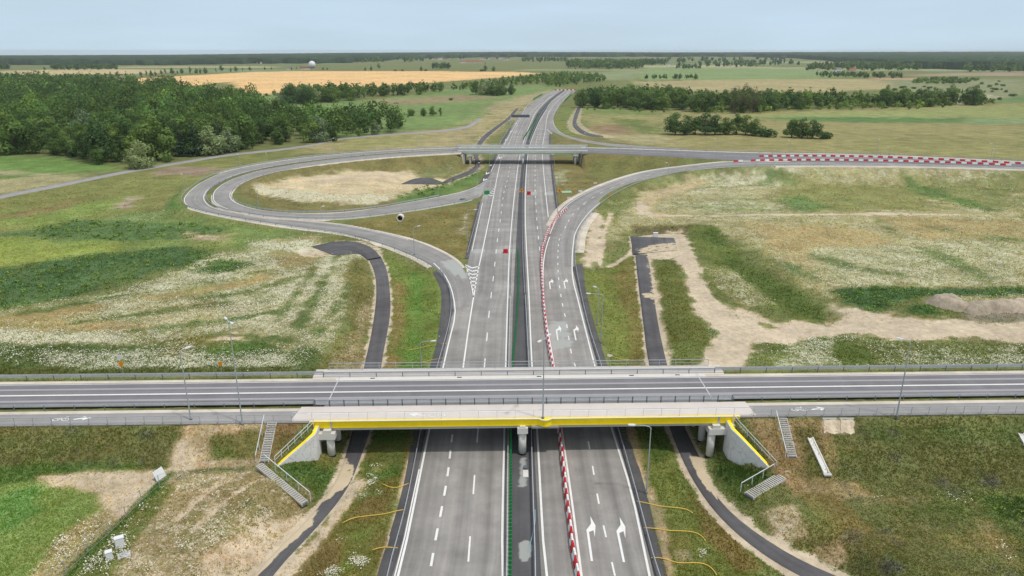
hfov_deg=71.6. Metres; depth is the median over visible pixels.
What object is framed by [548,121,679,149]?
ramp road
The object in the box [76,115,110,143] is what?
tree
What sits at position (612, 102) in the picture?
tree
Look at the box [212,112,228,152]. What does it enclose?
tree
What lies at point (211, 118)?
tree
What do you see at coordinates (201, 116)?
tree
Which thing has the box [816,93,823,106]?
tree
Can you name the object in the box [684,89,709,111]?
tree
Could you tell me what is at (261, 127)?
tree
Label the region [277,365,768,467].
road bridge
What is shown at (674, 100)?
tree
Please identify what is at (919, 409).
cycle path
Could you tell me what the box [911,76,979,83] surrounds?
plantation
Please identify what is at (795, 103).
tree
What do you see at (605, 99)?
tree
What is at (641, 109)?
scrub
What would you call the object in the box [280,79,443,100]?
hedge
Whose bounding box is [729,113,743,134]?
tree
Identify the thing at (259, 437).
railing
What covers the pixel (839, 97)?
wood canopy
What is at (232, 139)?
tree
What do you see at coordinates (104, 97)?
wood canopy
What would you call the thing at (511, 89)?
tree
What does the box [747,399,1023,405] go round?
sandy verge
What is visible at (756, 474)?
railing
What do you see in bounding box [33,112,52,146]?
tree
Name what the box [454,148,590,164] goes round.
road bridge
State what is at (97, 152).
tree
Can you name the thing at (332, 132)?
tree
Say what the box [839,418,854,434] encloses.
stone apron
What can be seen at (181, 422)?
railing
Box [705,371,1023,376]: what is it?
gravel verge
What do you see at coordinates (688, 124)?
tree
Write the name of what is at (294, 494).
stairs
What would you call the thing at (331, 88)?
tree
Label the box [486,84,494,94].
tree
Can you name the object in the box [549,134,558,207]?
bitumen shoulder
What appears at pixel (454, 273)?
ramp road
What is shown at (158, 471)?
board panel
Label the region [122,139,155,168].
tree
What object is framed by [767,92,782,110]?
tree
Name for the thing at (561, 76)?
scrub wood
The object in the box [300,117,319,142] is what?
tree
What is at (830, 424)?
stone apron
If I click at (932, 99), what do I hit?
tree
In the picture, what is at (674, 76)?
hedge
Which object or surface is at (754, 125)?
tree
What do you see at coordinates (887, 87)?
tree
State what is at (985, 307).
spoil heap
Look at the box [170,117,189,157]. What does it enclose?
tree
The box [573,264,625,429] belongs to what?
bitumen shoulder
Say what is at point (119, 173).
local road
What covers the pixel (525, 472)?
drain cover
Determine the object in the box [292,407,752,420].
railing
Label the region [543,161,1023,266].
ramp road
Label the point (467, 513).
motorway carriageway
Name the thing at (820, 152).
guard rail
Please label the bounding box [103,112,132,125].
tree
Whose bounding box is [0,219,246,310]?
weed thicket
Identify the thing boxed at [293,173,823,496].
weed thicket
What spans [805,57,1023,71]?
distant wood
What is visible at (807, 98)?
tree
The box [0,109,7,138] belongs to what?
tree
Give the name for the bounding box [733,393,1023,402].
guard rail
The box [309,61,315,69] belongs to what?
radar tower
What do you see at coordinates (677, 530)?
drain hose
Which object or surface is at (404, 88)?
tree
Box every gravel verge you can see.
[0,378,335,383]
[187,147,460,267]
[211,195,470,221]
[217,208,464,267]
[230,153,481,213]
[545,161,789,225]
[575,213,598,252]
[581,147,1023,161]
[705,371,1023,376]
[776,166,1023,170]
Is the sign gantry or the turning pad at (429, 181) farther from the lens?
the sign gantry
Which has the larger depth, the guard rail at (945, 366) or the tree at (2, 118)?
the tree at (2, 118)
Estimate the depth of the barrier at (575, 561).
75.18 m
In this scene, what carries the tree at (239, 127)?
on the ground at (970, 130)
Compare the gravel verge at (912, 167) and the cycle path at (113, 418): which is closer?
the cycle path at (113, 418)
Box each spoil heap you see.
[925,293,968,311]
[964,298,1023,315]
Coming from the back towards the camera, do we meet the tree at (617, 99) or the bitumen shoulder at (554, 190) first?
the tree at (617, 99)
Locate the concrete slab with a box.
[118,550,130,559]
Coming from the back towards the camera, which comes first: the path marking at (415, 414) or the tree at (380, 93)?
the tree at (380, 93)
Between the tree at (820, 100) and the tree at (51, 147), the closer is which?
the tree at (51, 147)
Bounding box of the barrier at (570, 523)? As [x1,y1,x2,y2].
[568,519,572,531]
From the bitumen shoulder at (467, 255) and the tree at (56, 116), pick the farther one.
the tree at (56, 116)
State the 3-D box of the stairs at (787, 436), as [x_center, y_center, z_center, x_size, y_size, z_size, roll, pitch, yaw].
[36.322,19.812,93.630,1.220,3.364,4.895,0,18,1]
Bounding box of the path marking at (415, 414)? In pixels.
[52,407,823,420]
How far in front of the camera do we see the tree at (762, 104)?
630.59 m
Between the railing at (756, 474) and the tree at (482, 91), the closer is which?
the railing at (756, 474)
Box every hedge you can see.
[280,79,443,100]
[644,73,697,78]
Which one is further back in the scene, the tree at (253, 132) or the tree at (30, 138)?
the tree at (253, 132)
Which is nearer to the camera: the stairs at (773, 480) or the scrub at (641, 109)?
the stairs at (773, 480)
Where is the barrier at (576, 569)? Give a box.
[574,563,580,575]
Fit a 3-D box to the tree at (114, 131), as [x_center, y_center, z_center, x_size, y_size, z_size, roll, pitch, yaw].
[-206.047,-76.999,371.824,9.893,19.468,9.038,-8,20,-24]
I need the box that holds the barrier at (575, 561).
[573,555,577,568]
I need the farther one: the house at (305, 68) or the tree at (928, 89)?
the house at (305, 68)
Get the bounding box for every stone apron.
[822,418,838,433]
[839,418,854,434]
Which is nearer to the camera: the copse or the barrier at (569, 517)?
the barrier at (569, 517)
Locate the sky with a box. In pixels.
[0,0,1023,54]
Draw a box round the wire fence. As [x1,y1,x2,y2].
[46,460,257,575]
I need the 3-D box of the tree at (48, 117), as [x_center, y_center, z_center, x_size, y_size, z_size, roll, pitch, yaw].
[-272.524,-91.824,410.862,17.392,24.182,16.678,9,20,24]
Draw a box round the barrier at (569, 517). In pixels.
[567,513,572,524]
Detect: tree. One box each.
[0,106,9,124]
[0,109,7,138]
[0,112,30,154]
[11,110,30,143]
[12,107,29,119]
[14,140,26,153]
[17,117,46,152]
[26,108,56,142]
[29,110,56,144]
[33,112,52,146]
[40,124,70,152]
[43,137,57,154]
[47,105,72,129]
[52,131,69,154]
[63,120,78,140]
[64,122,93,158]
[66,125,79,157]
[67,108,92,142]
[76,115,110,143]
[77,117,118,161]
[83,111,98,121]
[89,144,105,164]
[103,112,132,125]
[103,115,136,157]
[106,122,121,150]
[109,144,124,161]
[120,128,154,161]
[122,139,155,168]
[124,108,137,123]
[132,112,176,161]
[134,113,154,128]
[136,119,153,159]
[151,109,182,150]
[162,154,170,162]
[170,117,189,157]
[171,108,207,149]
[171,109,182,124]
[184,113,206,156]
[195,112,213,128]
[197,125,229,156]
[203,113,224,142]
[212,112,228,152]
[217,112,226,131]
[218,127,242,152]
[222,106,256,149]
[244,123,261,145]
[254,109,268,143]
[270,128,280,143]
[271,113,293,141]
[274,126,284,144]
[276,83,291,102]
[282,84,298,102]
[294,85,314,103]
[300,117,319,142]
[304,86,320,101]
[306,85,321,102]
[306,114,329,142]
[319,88,335,101]
[324,111,339,140]
[328,83,341,100]
[328,88,341,102]
[345,86,357,100]
[355,129,361,135]
[368,83,378,94]
[370,121,381,134]
[377,85,385,95]
[390,83,395,95]
[398,83,402,94]
[401,85,406,94]
[407,108,414,115]
[415,83,423,94]
[420,108,426,115]
[429,106,436,114]
[470,80,481,93]
[477,82,489,94]
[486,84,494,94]
[491,83,504,95]
[507,83,515,94]
[573,88,589,107]
[586,89,594,103]
[589,88,601,106]
[598,86,616,108]
[608,89,616,105]
[614,90,622,106]
[619,91,631,107]
[620,88,624,104]
[624,84,635,96]
[626,88,650,108]
[646,90,667,109]
[649,87,660,105]
[653,89,671,109]
[663,112,686,134]
[665,86,673,102]
[665,87,681,107]
[676,115,697,134]
[677,88,689,108]
[677,94,689,109]
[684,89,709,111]
[690,117,701,134]
[693,112,714,134]
[698,88,716,111]
[706,114,726,134]
[718,117,735,134]
[719,93,724,109]
[720,89,728,106]
[727,86,743,113]
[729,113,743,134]
[736,82,752,112]
[737,114,753,134]
[739,94,745,112]
[745,118,766,135]
[748,86,760,112]
[749,95,767,111]
[753,127,777,136]
[763,90,771,102]
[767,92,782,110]
[779,91,795,106]
[782,119,801,137]
[789,90,804,107]
[791,117,812,137]
[799,92,813,106]
[803,119,823,137]
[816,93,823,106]
[816,131,833,138]
[873,89,895,105]
[879,85,894,96]
[893,88,915,105]
[914,88,925,103]
[921,88,938,97]
[922,90,941,106]
[932,87,944,100]
[941,84,960,104]
[963,84,984,104]
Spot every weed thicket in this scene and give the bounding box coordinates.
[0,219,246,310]
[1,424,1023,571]
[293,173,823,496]
[837,284,1023,519]
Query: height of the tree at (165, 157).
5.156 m
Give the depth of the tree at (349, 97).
773.64 m
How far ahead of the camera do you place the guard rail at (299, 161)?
307.89 m
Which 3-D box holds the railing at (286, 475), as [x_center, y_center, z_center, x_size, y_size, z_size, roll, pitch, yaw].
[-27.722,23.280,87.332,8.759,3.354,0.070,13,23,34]
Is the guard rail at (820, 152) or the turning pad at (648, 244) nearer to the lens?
the turning pad at (648, 244)
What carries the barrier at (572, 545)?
on the motorway carriageway at (607, 482)
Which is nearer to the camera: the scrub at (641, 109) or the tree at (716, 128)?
the tree at (716, 128)
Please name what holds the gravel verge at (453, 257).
on the ground at (970, 130)
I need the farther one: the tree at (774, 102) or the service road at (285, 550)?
the tree at (774, 102)
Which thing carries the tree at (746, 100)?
on the ground at (970, 130)
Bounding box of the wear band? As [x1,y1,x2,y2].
[0,378,1023,402]
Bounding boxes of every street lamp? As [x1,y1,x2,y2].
[180,346,191,419]
[224,317,243,425]
[420,340,435,367]
[537,334,550,418]
[586,293,602,342]
[593,286,598,325]
[628,424,650,493]
[895,337,910,418]
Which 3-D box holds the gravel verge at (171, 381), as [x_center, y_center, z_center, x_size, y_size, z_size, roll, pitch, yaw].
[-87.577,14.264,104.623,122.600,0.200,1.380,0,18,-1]
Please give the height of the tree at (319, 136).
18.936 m
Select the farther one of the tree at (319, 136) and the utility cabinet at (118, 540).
the tree at (319, 136)
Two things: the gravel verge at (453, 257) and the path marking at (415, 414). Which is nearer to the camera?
the path marking at (415, 414)
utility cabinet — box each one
[104,549,113,560]
[113,534,125,549]
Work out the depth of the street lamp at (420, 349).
121.47 m
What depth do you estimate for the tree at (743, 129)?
459.41 m
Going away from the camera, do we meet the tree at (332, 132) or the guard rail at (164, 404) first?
the guard rail at (164, 404)
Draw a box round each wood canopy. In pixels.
[0,70,408,137]
[585,83,693,104]
[690,87,986,110]
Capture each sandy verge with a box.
[0,408,299,414]
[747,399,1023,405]
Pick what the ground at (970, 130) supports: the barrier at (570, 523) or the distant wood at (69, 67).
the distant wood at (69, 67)
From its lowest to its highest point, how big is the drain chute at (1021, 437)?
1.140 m
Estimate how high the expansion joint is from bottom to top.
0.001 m
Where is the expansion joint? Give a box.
[327,373,709,403]
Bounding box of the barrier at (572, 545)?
[570,540,574,553]
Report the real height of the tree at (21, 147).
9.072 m
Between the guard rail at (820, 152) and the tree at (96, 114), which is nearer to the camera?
the guard rail at (820, 152)
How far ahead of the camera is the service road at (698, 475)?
95.64 m
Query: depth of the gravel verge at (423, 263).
215.69 m
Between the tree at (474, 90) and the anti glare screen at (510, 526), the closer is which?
the anti glare screen at (510, 526)
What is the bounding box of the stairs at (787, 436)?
[779,418,796,457]
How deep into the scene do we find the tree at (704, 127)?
458.94 m
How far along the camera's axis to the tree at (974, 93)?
708.70 m
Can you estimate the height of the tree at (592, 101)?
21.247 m
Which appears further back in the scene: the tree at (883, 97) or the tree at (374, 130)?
the tree at (883, 97)
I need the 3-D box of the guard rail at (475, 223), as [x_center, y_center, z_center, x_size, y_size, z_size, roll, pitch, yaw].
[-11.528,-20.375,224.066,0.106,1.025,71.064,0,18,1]
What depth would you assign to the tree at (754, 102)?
619.18 m
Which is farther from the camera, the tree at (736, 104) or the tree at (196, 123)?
the tree at (736, 104)
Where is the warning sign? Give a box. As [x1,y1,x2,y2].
[117,355,123,372]
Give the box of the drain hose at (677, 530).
[644,527,705,541]
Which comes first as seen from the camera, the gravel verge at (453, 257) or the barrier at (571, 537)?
the barrier at (571, 537)
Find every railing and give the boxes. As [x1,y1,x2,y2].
[0,414,291,426]
[255,416,264,463]
[263,454,310,501]
[274,419,313,460]
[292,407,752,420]
[329,359,708,369]
[457,144,586,147]
[457,148,587,149]
[733,415,776,464]
[740,464,774,491]
[753,405,1023,417]
[775,411,785,456]
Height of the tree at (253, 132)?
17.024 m
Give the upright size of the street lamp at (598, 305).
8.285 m
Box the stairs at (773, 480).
[744,475,786,499]
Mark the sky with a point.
(27, 27)
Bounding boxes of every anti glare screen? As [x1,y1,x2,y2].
[509,428,511,575]
[512,249,518,366]
[523,114,537,138]
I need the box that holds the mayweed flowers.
[0,170,1023,575]
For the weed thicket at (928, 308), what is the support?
on the ground at (970, 130)
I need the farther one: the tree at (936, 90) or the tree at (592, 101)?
the tree at (936, 90)
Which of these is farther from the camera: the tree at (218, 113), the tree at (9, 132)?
the tree at (218, 113)
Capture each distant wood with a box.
[0,63,117,69]
[353,54,799,64]
[565,58,644,68]
[637,57,685,64]
[676,60,758,68]
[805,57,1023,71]
[816,70,902,77]
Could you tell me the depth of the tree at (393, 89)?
863.29 m
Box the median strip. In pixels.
[511,90,564,575]
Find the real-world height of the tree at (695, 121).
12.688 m
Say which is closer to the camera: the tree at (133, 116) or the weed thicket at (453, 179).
the weed thicket at (453, 179)
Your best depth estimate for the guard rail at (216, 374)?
106.64 m
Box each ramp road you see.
[185,148,472,310]
[212,151,490,218]
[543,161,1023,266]
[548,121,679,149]
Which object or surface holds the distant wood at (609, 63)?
on the ground at (970, 130)
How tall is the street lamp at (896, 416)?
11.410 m
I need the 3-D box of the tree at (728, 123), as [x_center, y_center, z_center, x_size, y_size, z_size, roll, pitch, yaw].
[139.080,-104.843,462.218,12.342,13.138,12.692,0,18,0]
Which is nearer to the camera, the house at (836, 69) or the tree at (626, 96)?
the tree at (626, 96)
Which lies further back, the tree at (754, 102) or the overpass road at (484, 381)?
the tree at (754, 102)
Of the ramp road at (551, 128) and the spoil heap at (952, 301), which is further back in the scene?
the ramp road at (551, 128)
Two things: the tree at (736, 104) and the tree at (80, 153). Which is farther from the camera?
the tree at (736, 104)
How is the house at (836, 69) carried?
on the ground at (970, 130)
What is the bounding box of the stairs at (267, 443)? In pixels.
[259,422,276,462]
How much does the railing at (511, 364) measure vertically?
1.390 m
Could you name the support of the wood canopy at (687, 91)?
on the ground at (970, 130)
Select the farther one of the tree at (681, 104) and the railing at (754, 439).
the tree at (681, 104)
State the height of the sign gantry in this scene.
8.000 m
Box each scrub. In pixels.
[586,106,665,112]
[690,94,995,112]
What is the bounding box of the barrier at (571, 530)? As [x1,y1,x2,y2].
[569,526,573,538]
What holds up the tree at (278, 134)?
on the ground at (970, 130)
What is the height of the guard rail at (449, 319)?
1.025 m
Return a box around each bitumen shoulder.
[377,430,424,575]
[414,272,452,429]
[465,202,480,257]
[479,128,510,183]
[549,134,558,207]
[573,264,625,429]
[615,430,666,575]
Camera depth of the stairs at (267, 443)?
92.03 m
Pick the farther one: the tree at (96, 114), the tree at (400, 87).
the tree at (400, 87)
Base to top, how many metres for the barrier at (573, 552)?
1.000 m
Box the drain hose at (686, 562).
[651,557,716,575]
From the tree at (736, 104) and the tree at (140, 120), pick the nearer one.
the tree at (140, 120)
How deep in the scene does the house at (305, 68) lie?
2016.06 m
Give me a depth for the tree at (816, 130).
439.74 m
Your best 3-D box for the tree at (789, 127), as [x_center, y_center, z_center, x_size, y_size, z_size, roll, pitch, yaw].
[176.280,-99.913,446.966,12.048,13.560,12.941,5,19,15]
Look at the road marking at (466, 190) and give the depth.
270.32 m
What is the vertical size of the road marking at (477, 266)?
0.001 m
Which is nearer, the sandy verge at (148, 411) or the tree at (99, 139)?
the sandy verge at (148, 411)
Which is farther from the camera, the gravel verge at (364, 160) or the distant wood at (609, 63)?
the distant wood at (609, 63)
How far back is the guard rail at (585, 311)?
145.58 m
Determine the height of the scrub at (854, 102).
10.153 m
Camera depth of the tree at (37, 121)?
399.69 m
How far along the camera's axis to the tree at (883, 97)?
689.49 m
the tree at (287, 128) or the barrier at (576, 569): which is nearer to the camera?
the barrier at (576, 569)
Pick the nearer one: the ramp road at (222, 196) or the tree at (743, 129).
the ramp road at (222, 196)
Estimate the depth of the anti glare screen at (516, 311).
146.96 m
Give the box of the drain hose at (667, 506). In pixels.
[640,501,692,513]
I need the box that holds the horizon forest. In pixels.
[0,51,1023,70]
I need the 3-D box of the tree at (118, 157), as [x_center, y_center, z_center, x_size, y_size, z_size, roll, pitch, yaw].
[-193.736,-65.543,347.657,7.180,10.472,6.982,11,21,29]
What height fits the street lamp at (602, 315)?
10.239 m
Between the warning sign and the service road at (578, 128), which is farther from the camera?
the service road at (578, 128)
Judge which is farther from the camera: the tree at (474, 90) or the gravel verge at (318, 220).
the tree at (474, 90)
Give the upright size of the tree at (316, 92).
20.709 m
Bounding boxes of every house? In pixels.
[300,66,310,69]
[833,67,841,71]
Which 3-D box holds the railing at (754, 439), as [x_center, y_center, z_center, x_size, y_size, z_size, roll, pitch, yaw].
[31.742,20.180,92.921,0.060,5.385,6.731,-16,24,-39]
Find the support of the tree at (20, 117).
on the ground at (970, 130)
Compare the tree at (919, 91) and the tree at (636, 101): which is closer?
the tree at (636, 101)
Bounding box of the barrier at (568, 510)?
[566,506,571,518]
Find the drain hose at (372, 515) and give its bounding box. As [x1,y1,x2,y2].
[342,509,403,522]
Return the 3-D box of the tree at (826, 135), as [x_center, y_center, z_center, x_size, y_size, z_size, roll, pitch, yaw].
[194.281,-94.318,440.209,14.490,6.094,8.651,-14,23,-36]
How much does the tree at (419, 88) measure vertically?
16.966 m
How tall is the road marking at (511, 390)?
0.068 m
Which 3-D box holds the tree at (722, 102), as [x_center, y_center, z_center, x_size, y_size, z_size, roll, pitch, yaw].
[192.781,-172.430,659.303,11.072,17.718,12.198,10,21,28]
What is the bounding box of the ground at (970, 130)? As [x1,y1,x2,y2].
[0,56,1023,575]
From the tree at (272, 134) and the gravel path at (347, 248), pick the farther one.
the tree at (272, 134)
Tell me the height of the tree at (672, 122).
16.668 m
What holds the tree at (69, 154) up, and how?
on the ground at (970, 130)
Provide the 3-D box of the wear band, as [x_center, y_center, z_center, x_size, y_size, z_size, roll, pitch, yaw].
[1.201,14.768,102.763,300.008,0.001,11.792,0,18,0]
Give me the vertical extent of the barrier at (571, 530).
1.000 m
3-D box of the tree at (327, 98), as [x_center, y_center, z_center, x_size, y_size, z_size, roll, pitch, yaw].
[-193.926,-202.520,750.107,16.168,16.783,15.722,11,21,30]
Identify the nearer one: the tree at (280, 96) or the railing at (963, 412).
the railing at (963, 412)
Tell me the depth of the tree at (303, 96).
722.67 m
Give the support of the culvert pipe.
in the ground at (970, 130)
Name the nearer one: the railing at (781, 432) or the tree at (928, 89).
the railing at (781, 432)
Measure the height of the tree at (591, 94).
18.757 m
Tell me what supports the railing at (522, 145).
on the road bridge at (575, 153)
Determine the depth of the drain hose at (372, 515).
83.54 m
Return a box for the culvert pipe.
[396,214,403,221]
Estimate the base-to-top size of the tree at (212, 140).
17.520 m
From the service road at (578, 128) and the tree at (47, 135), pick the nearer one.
the tree at (47, 135)
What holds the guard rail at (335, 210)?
on the ground at (970, 130)
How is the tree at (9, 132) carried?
on the ground at (970, 130)
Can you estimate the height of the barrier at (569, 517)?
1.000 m
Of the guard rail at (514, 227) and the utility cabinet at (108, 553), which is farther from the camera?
the guard rail at (514, 227)
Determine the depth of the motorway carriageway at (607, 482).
95.90 m
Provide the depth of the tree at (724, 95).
659.12 m
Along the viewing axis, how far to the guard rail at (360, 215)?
229.40 m
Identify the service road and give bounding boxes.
[254,256,390,575]
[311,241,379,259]
[442,108,518,183]
[573,107,602,136]
[635,254,834,575]
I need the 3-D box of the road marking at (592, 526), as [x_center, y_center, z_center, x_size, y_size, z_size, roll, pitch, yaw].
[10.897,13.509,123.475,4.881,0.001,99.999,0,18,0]
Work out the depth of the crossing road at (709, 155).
324.79 m
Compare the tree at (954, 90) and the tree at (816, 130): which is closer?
the tree at (816, 130)
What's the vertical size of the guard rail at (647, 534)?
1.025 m
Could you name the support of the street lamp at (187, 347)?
on the ground at (970, 130)
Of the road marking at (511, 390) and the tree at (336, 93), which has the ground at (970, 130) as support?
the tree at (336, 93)
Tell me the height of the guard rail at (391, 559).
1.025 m
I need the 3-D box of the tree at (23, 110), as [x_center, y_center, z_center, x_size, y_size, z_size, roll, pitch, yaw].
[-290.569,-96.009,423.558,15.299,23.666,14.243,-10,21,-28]
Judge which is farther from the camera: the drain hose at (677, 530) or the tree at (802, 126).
the tree at (802, 126)
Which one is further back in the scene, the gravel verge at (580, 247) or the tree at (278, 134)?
the tree at (278, 134)
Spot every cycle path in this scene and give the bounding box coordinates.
[0,411,297,426]
[749,402,1023,416]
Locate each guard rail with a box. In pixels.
[0,371,323,380]
[0,401,313,411]
[181,146,456,277]
[206,149,445,212]
[231,151,452,212]
[249,197,474,217]
[314,394,732,406]
[323,368,714,377]
[387,429,421,575]
[436,267,450,367]
[467,199,481,251]
[506,294,510,575]
[511,159,521,284]
[522,165,524,290]
[525,294,535,575]
[575,234,601,365]
[576,164,827,244]
[613,147,1023,160]
[617,427,660,575]
[715,364,1023,372]
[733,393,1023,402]
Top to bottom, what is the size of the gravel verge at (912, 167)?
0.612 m
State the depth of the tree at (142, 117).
388.92 m
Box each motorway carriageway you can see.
[392,90,562,575]
[524,90,653,575]
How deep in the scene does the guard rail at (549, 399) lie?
98.54 m
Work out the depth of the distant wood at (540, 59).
3247.26 m
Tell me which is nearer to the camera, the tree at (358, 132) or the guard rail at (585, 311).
the guard rail at (585, 311)
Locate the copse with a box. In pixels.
[431,62,450,68]
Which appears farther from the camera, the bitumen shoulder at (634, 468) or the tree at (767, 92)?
the tree at (767, 92)
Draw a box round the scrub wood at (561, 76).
[451,70,606,89]
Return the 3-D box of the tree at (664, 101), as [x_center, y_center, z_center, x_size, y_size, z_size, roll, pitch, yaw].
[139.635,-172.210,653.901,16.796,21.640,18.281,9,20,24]
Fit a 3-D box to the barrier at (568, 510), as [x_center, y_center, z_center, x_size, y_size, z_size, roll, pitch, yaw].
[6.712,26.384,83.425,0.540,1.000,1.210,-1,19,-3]
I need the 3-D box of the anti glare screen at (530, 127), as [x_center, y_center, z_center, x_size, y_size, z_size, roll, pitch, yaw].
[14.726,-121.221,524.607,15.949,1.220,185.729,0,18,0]
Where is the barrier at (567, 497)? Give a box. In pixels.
[565,494,569,505]
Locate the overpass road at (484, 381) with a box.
[0,373,1023,407]
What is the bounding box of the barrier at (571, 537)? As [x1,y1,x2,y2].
[569,533,574,544]
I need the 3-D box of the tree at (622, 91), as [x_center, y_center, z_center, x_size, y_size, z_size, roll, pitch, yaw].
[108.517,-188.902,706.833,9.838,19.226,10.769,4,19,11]
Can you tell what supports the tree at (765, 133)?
on the ground at (970, 130)
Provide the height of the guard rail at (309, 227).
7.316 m
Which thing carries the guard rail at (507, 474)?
on the median strip
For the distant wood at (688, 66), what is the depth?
2308.39 m
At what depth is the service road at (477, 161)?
364.17 m
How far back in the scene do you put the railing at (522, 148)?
339.33 m
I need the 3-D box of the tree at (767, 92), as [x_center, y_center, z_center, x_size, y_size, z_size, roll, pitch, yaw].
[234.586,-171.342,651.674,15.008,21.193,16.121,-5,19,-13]
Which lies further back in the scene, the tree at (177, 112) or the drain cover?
the tree at (177, 112)
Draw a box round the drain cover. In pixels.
[523,465,527,476]
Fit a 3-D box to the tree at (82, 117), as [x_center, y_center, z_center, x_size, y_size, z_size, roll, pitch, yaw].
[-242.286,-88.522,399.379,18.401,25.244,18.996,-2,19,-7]
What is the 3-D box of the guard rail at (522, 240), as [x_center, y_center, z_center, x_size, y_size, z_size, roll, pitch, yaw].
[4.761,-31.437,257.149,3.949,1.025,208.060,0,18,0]
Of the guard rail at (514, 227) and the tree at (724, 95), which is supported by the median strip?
the guard rail at (514, 227)
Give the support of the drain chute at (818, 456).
on the ground at (970, 130)
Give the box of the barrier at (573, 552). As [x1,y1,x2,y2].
[571,547,577,560]
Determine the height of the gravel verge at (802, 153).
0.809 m
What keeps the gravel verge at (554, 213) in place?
on the ground at (970, 130)
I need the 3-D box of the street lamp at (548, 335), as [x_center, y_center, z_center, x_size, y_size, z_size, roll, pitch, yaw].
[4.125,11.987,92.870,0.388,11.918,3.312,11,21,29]
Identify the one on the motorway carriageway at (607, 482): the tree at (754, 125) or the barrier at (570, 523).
the barrier at (570, 523)
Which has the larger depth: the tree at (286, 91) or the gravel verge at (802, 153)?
the tree at (286, 91)
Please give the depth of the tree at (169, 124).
375.96 m
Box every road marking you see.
[0,374,1023,413]
[184,122,1010,239]
[394,90,650,575]
[430,99,786,575]
[465,185,496,289]
[549,279,624,561]
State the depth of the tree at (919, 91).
710.18 m
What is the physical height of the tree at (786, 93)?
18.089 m
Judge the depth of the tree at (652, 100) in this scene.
656.28 m
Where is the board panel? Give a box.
[152,466,165,481]
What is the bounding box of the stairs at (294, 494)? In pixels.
[256,463,307,506]
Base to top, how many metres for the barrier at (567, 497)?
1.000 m
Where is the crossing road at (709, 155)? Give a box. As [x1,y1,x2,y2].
[581,148,1023,166]
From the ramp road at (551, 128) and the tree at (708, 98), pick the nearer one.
the ramp road at (551, 128)
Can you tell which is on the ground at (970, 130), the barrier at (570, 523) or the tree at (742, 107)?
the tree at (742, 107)
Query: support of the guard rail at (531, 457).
on the median strip
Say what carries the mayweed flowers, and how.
on the ground at (970, 130)
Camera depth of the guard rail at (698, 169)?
297.69 m
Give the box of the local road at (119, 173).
[0,118,481,198]
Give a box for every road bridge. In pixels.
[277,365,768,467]
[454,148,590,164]
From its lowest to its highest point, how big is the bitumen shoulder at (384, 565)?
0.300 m
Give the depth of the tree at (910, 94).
693.53 m
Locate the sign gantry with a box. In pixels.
[510,115,529,124]
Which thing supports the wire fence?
on the ground at (970, 130)
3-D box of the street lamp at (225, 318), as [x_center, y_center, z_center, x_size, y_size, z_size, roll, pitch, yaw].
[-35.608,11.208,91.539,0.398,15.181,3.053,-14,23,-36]
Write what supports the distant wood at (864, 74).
on the ground at (970, 130)
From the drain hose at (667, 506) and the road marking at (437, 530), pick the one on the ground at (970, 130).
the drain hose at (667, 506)
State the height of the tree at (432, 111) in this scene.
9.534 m
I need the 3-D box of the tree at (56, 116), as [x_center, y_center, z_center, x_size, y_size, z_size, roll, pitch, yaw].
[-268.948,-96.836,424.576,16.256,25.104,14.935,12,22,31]
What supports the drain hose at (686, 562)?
on the ground at (970, 130)
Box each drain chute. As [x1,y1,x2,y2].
[807,437,831,475]
[1018,433,1023,445]
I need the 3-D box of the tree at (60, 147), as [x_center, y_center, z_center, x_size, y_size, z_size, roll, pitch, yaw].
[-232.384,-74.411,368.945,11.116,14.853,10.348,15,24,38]
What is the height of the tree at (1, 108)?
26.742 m
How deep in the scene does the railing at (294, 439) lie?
91.90 m
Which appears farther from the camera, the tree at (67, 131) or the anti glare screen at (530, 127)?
the anti glare screen at (530, 127)
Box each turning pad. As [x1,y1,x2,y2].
[402,178,442,184]
[630,236,676,253]
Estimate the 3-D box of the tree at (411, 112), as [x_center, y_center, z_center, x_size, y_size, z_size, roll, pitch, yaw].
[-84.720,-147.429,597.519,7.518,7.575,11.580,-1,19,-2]
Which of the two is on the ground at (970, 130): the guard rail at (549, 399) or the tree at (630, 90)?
the tree at (630, 90)
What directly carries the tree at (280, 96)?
on the ground at (970, 130)
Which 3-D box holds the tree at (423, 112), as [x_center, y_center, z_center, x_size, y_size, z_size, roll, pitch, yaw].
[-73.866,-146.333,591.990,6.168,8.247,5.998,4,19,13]
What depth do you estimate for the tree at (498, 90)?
857.12 m
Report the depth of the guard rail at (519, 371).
107.27 m
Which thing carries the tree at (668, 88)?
on the ground at (970, 130)
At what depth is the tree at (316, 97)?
728.67 m
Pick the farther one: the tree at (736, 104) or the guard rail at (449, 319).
the tree at (736, 104)
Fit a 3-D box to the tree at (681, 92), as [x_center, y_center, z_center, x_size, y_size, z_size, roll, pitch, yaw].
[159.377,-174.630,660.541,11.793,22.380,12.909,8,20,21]
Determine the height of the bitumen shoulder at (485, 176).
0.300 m

